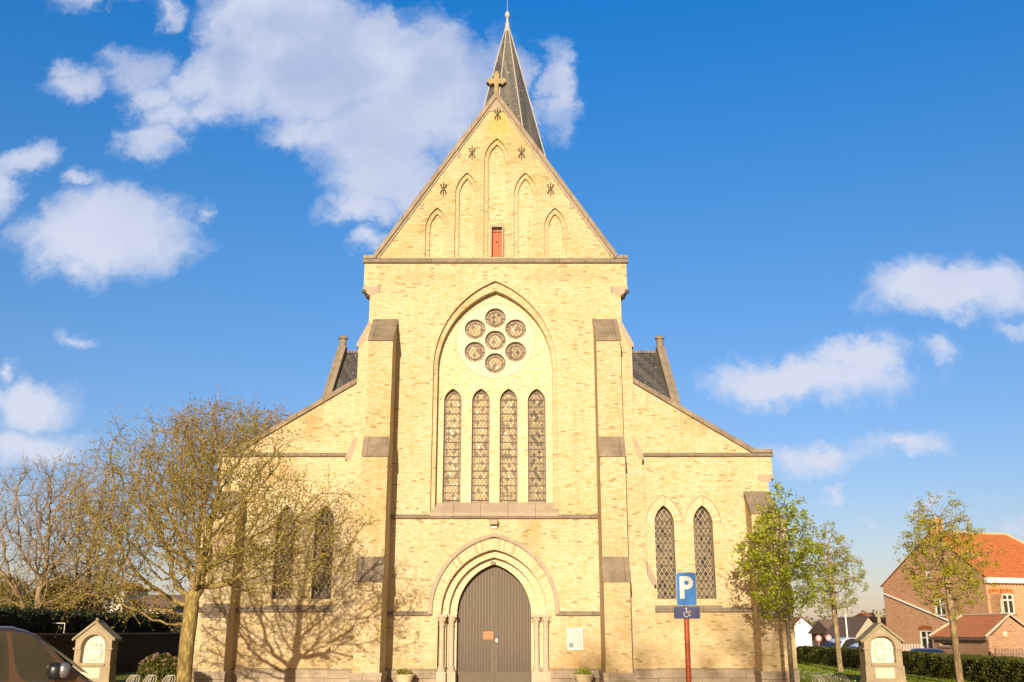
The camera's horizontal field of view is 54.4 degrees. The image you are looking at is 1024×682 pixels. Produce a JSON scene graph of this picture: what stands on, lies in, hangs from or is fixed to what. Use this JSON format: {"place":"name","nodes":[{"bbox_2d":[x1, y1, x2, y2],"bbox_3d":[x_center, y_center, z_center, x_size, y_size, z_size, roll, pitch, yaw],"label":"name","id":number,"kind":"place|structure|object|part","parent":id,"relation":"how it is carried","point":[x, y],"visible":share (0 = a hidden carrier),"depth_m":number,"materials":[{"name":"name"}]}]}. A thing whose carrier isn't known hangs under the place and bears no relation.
{"place":"outdoors","nodes":[
{"label":"outdoors","id":0,"kind":"place"},
{"bbox_2d":[115,672,144,681],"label":"lawn","id":1,"kind":"structure","parent":0,"point":[123,677],"depth_m":39.34,"materials":[{"name":"green plant"}]},
{"bbox_2d":[72,618,121,681],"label":"shrine","id":2,"kind":"object","parent":1,"relation":"on","point":[96,649],"visible":0.99,"depth_m":34.47,"materials":[{"name":"stone"}]},
{"bbox_2d":[115,385,293,588],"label":"budding tree","id":3,"kind":"object","parent":1,"relation":"on","point":[202,502],"visible":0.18,"depth_m":42.48,"materials":[{"name":"brown plant"}]},
{"bbox_2d":[192,0,799,681],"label":"church","id":4,"kind":"structure","parent":0,"point":[492,366],"depth_m":34.15,"materials":[{"name":"yellow brick"}]},
{"bbox_2d":[273,506,295,597],"bbox_3d":[-7.720,7.216,34.012,0.660,3.120,0.070,0,-16,0],"label":"lancet window","id":5,"kind":"structure","parent":4,"relation":"in","point":[289,571],"depth_m":33.92,"materials":[{"name":"grey glass"}]},
{"bbox_2d":[312,506,333,597],"bbox_3d":[-6.400,7.216,34.012,0.660,3.120,0.070,0,-16,0],"label":"lancet window","id":6,"kind":"structure","parent":4,"relation":"in","point":[325,592],"depth_m":33.88,"materials":[{"name":"grey glass"}]},
{"bbox_2d":[443,390,461,501],"bbox_3d":[-2.090,3.679,34.957,0.620,4.040,0.070,0,-16,0],"label":"lancet window","id":7,"kind":"structure","parent":4,"relation":"in","point":[453,401],"depth_m":34.93,"materials":[{"name":"grey glass"}]},
{"bbox_2d":[465,320,484,338],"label":"round window","id":8,"kind":"structure","parent":4,"relation":"in","point":[472,329],"depth_m":36.08,"materials":[{"name":"grey glass"}]},
{"bbox_2d":[465,342,484,361],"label":"round window","id":9,"kind":"structure","parent":4,"relation":"in","point":[474,352],"depth_m":35.84,"materials":[{"name":"grey glass"}]},
{"bbox_2d":[457,565,494,681],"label":"door leaf","id":10,"kind":"structure","parent":4,"relation":"in","point":[476,611],"depth_m":33.41,"materials":[{"name":"brown wood"}]},
{"bbox_2d":[483,632,492,638],"bbox_3d":[-0.796,9.864,33.345,0.320,0.241,0.010,0,-16,0],"label":"door notice","id":11,"kind":"object","parent":10,"relation":"attached to","point":[487,635],"depth_m":33.34,"materials":[{"name":"orange paper"}]},
{"bbox_2d":[471,390,489,501],"bbox_3d":[-1.100,3.679,34.957,0.620,4.040,0.070,0,-16,0],"label":"lancet window","id":12,"kind":"structure","parent":4,"relation":"in","point":[481,401],"depth_m":34.94,"materials":[{"name":"grey glass"}]},
{"bbox_2d":[490,519,497,530],"bbox_3d":[-0.610,6.190,33.451,0.280,0.384,0.300,0,-16,0],"label":"wall lamp","id":13,"kind":"object","parent":4,"relation":"attached to","point":[493,521],"visible":1,"depth_m":33.35,"materials":[{"name":"beige metal"}]},
{"bbox_2d":[485,331,505,349],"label":"round window","id":14,"kind":"structure","parent":4,"relation":"in","point":[495,340],"depth_m":35.95,"materials":[{"name":"grey glass"}]},
{"bbox_2d":[485,309,505,327],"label":"round window","id":15,"kind":"structure","parent":4,"relation":"in","point":[495,318],"depth_m":36.20,"materials":[{"name":"grey glass"}]},
{"bbox_2d":[485,354,505,372],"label":"round window","id":16,"kind":"structure","parent":4,"relation":"in","point":[494,363],"depth_m":35.73,"materials":[{"name":"grey glass"}]},
{"bbox_2d":[492,231,501,256],"bbox_3d":[-0.555,-3.543,36.695,0.380,1.080,0.100,0,-16,0],"label":"hatch door","id":17,"kind":"structure","parent":4,"relation":"in","point":[496,235],"depth_m":36.70,"materials":[{"name":"red paint"}]},
{"bbox_2d":[500,390,517,501],"bbox_3d":[-0.120,3.679,34.957,0.620,4.040,0.070,0,-16,0],"label":"lancet window","id":18,"kind":"structure","parent":4,"relation":"in","point":[508,400],"depth_m":34.94,"materials":[{"name":"grey glass"}]},
{"bbox_2d":[495,566,530,681],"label":"door leaf","id":19,"kind":"structure","parent":4,"relation":"in","point":[512,609],"depth_m":33.41,"materials":[{"name":"brown wood"}]},
{"bbox_2d":[505,342,525,361],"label":"round window","id":20,"kind":"structure","parent":4,"relation":"in","point":[515,352],"depth_m":35.84,"materials":[{"name":"grey glass"}]},
{"bbox_2d":[505,320,525,338],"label":"round window","id":21,"kind":"structure","parent":4,"relation":"in","point":[515,329],"depth_m":36.08,"materials":[{"name":"grey glass"}]},
{"bbox_2d":[528,390,545,501],"bbox_3d":[0.870,3.679,34.957,0.620,4.040,0.070,0,-16,0],"label":"lancet window","id":22,"kind":"structure","parent":4,"relation":"in","point":[536,400],"depth_m":34.93,"materials":[{"name":"grey glass"}]},
{"bbox_2d":[567,628,582,649],"bbox_3d":[2.061,9.741,32.543,0.512,0.674,0.053,0,-16,0],"label":"notice board","id":23,"kind":"object","parent":4,"relation":"attached to","point":[574,638],"visible":1,"depth_m":32.52,"materials":[{"name":"white paper"}]},
{"bbox_2d":[655,506,675,597],"bbox_3d":[5.200,7.216,34.012,0.660,3.120,0.070,0,-16,0],"label":"lancet window","id":24,"kind":"structure","parent":4,"relation":"in","point":[664,543],"depth_m":33.99,"materials":[{"name":"grey glass"}]},
{"bbox_2d":[693,506,714,597],"bbox_3d":[6.520,7.216,34.012,0.660,3.120,0.070,0,-16,0],"label":"lancet window","id":25,"kind":"structure","parent":4,"relation":"in","point":[704,568],"depth_m":33.99,"materials":[{"name":"grey glass"}]},
{"bbox_2d":[0,0,1023,624],"label":"sky","id":26,"kind":"structure","parent":0,"point":[816,207],"materials":[{"name":"blue"}]},
{"bbox_2d":[794,617,812,652],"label":"house","id":27,"kind":"structure","parent":0,"point":[802,630],"depth_m":101.73,"materials":[{"name":"paint"}]},
{"bbox_2d":[807,620,832,646],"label":"house","id":28,"kind":"structure","parent":0,"point":[820,627],"depth_m":91.74,"materials":[{"name":"brown brick"}]},
{"bbox_2d":[823,616,873,640],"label":"house","id":29,"kind":"structure","parent":0,"point":[857,627],"depth_m":82.60,"materials":[{"name":"brown tile"}]},
{"bbox_2d":[854,613,885,625],"bbox_3d":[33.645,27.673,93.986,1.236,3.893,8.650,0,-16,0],"label":"house","id":30,"kind":"structure","parent":0,"point":[874,619],"depth_m":92.47,"materials":[{"name":"red tile"}]},
{"bbox_2d":[797,662,973,681],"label":"lawn","id":31,"kind":"structure","parent":0,"point":[844,673],"depth_m":42.97,"materials":[{"name":"green plant"}]},
{"bbox_2d":[801,671,859,680],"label":"daisies","id":32,"kind":"object","parent":31,"relation":"on","point":[823,674],"visible":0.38,"depth_m":39.65,"materials":[{"name":"white plant"}]},
{"bbox_2d":[793,519,868,671],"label":"young tree","id":33,"kind":"object","parent":31,"relation":"on","point":[831,603],"visible":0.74,"depth_m":44.96,"materials":[{"name":"green plant"}]},
{"bbox_2d":[855,610,906,681],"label":"shrine","id":34,"kind":"object","parent":31,"relation":"on","point":[880,649],"visible":1,"depth_m":34.45,"materials":[{"name":"stone"}]},
{"bbox_2d":[893,490,1004,681],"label":"young tree","id":35,"kind":"object","parent":31,"relation":"on","point":[943,545],"visible":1,"depth_m":33.95,"materials":[{"name":"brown plant"}]},
{"bbox_2d":[880,518,1023,650],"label":"brick house","id":36,"kind":"structure","parent":0,"point":[910,619],"depth_m":72.68,"materials":[{"name":"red brick"}]},
{"bbox_2d":[920,631,932,647],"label":"window","id":37,"kind":"structure","parent":36,"relation":"in","point":[924,635],"depth_m":72.93,"materials":[{"name":"white paint"}]},
{"bbox_2d":[935,599,946,616],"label":"window","id":38,"kind":"structure","parent":36,"relation":"in","point":[943,614],"depth_m":71.82,"materials":[{"name":"white paint"}]},
{"bbox_2d":[1002,594,1016,614],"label":"window","id":39,"kind":"structure","parent":36,"relation":"in","point":[1008,602],"depth_m":68.33,"materials":[{"name":"white paint"}]},
{"bbox_3d":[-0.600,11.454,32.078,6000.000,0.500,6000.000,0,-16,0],"label":"ground","id":40,"kind":"structure","parent":0,"visible":0},
{"bbox_2d":[0,573,76,611],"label":"garden shrub","id":41,"kind":"object","parent":40,"relation":"on","point":[3,586],"visible":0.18,"depth_m":45.91,"materials":[{"name":"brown plant"}]},
{"bbox_2d":[0,446,133,610],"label":"bare tree","id":42,"kind":"object","parent":40,"relation":"on","point":[42,576],"visible":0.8,"depth_m":44.93,"materials":[{"name":"brown plant"}]},
{"bbox_2d":[34,571,121,611],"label":"garden shrub","id":43,"kind":"object","parent":40,"relation":"on","point":[102,607],"visible":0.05,"depth_m":48.92,"materials":[{"name":"green plant"}]},
{"bbox_2d":[0,605,182,632],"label":"conifer hedge","id":44,"kind":"object","parent":40,"relation":"on","point":[33,620],"visible":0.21,"depth_m":40.35,"materials":[{"name":"green plant"}]},
{"bbox_2d":[28,454,157,611],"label":"bare tree","id":45,"kind":"object","parent":40,"relation":"on","point":[97,607],"visible":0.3,"depth_m":48.70,"materials":[{"name":"brown plant"}]},
{"bbox_2d":[33,632,179,673],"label":"brick wall","id":46,"kind":"structure","parent":40,"relation":"on","point":[134,650],"depth_m":44.73,"materials":[{"name":"brown brick"}]},
{"bbox_2d":[110,583,149,612],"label":"house","id":47,"kind":"structure","parent":40,"relation":"on","point":[141,590],"depth_m":122.82,"materials":[{"name":"orange tile"}]},
{"bbox_2d":[111,600,182,644],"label":"garden shrub","id":48,"kind":"object","parent":40,"relation":"on","point":[175,620],"visible":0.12,"depth_m":51.36,"materials":[{"name":"green plant"}]},
{"bbox_2d":[130,595,184,614],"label":"house","id":49,"kind":"structure","parent":40,"relation":"on","point":[179,609],"depth_m":93.00,"materials":[{"name":"brown brick"}]},
{"bbox_2d":[805,608,886,626],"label":"wood","id":50,"kind":"object","parent":40,"relation":"on","point":[824,618],"depth_m":177.96,"materials":[{"name":"brown plant"}]},
{"bbox_2d":[796,645,1023,681],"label":"clipped hedge","id":51,"kind":"object","parent":40,"relation":"on","point":[981,668],"visible":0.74,"depth_m":39.11,"materials":[{"name":"green plant"}]},
{"bbox_2d":[929,613,1023,656],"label":"brick annex","id":52,"kind":"object","parent":40,"relation":"on","point":[983,634],"visible":0.71,"depth_m":55.54,"materials":[{"name":"brick"}]},
{"bbox_2d":[938,640,951,647],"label":"window","id":53,"kind":"structure","parent":52,"relation":"in","point":[944,643],"depth_m":58.30,"materials":[{"name":"glass"}]},
{"bbox_2d":[994,648,1023,656],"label":"garden fence","id":54,"kind":"object","parent":40,"relation":"on","point":[1007,653],"visible":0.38,"depth_m":53.13,"materials":[{"name":"brown wood"}]},
{"label":"road","id":55,"kind":"structure","parent":0,"visible":0},
{"bbox_2d":[815,635,821,645],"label":"traffic sign","id":56,"kind":"object","parent":55,"relation":"on","point":[818,638],"visible":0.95,"depth_m":75.64,"materials":[{"name":"metal"}]},
{"bbox_2d":[823,637,856,647],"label":"parked car","id":57,"kind":"object","parent":55,"relation":"on","point":[845,642],"visible":0.16,"depth_m":61.22,"materials":[{"name":"white paint"}]},
{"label":"side window","id":58,"kind":"part","parent":57,"relation":"part of","materials":[{"name":"grey glass"}]},
{"bbox_2d":[844,607,850,636],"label":"lamp post","id":59,"kind":"object","parent":55,"relation":"on","point":[846,623],"visible":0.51,"depth_m":71.10,"materials":[{"name":"white metal"}]},
{"bbox_2d":[848,643,905,650],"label":"parked car","id":60,"kind":"object","parent":55,"relation":"on","point":[855,645],"visible":0.06,"depth_m":57.42,"materials":[{"name":"white paint"}]},
{"bbox_2d":[901,644,929,650],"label":"garden fence","id":61,"kind":"object","parent":55,"relation":"on","point":[906,649],"visible":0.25,"depth_m":60.99,"materials":[{"name":"white wood"}]},
{"bbox_2d":[910,648,943,652],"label":"parked car","id":62,"kind":"object","parent":55,"relation":"on","point":[933,650],"visible":0.08,"depth_m":47.47,"materials":[{"name":"grey paint"}]},
{"label":"pavement","id":63,"kind":"structure","parent":0,"visible":0},
{"bbox_2d":[0,626,92,681],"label":"parked car","id":64,"kind":"object","parent":63,"relation":"on","point":[26,656],"visible":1,"depth_m":13.04,"materials":[{"name":"brown metal"}]},
{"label":"side window","id":65,"kind":"part","parent":64,"relation":"part of","materials":[{"name":"brown glass"}]},
{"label":"side window","id":66,"kind":"part","parent":64,"relation":"part of","materials":[{"name":"brown glass"}]},
{"bbox_2d":[126,675,139,681],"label":"bike stand","id":67,"kind":"object","parent":63,"relation":"on","point":[133,679],"visible":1,"depth_m":21.83,"materials":[{"name":"metal"}]},
{"bbox_2d":[143,675,156,681],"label":"bike stand","id":68,"kind":"object","parent":63,"relation":"on","point":[150,679],"visible":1,"depth_m":21.84,"materials":[{"name":"metal"}]},
{"bbox_2d":[136,652,177,681],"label":"hydrangea","id":69,"kind":"object","parent":63,"relation":"on","point":[159,666],"visible":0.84,"depth_m":29.03,"materials":[{"name":"green plant"}]},
{"bbox_2d":[162,675,175,681],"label":"bike stand","id":70,"kind":"object","parent":63,"relation":"on","point":[169,679],"visible":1,"depth_m":21.84,"materials":[{"name":"metal"}]},
{"bbox_2d":[39,390,380,681],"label":"budding tree","id":71,"kind":"object","parent":63,"relation":"on","point":[190,604],"visible":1,"depth_m":25.93,"materials":[{"name":"brown plant"}]},
{"bbox_2d":[393,668,414,681],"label":"planter","id":72,"kind":"object","parent":63,"relation":"on","point":[400,675],"visible":1,"depth_m":31.36,"materials":[{"name":"ceramic"}]},
{"bbox_2d":[573,667,594,681],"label":"planter","id":73,"kind":"object","parent":63,"relation":"on","point":[584,674],"visible":1,"depth_m":31.37,"materials":[{"name":"ceramic"}]},
{"bbox_2d":[674,572,699,681],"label":"parking sign","id":74,"kind":"object","parent":63,"relation":"on","point":[686,592],"visible":1,"depth_m":18.26,"materials":[{"name":"blue metal"}]},
{"bbox_2d":[727,478,836,681],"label":"young tree","id":75,"kind":"object","parent":63,"relation":"on","point":[787,572],"visible":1,"depth_m":30.60,"materials":[{"name":"green plant"}]},
{"bbox_2d":[811,675,824,681],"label":"bike stand","id":76,"kind":"object","parent":63,"relation":"on","point":[816,676],"visible":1,"depth_m":21.84,"materials":[{"name":"metal"}]},
{"bbox_2d":[823,675,836,681],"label":"bike stand","id":77,"kind":"object","parent":63,"relation":"on","point":[828,676],"visible":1,"depth_m":21.84,"materials":[{"name":"metal"}]},
{"bbox_2d":[836,675,849,681],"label":"bike stand","id":78,"kind":"object","parent":63,"relation":"on","point":[841,676],"visible":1,"depth_m":21.84,"materials":[{"name":"metal"}]}
]}

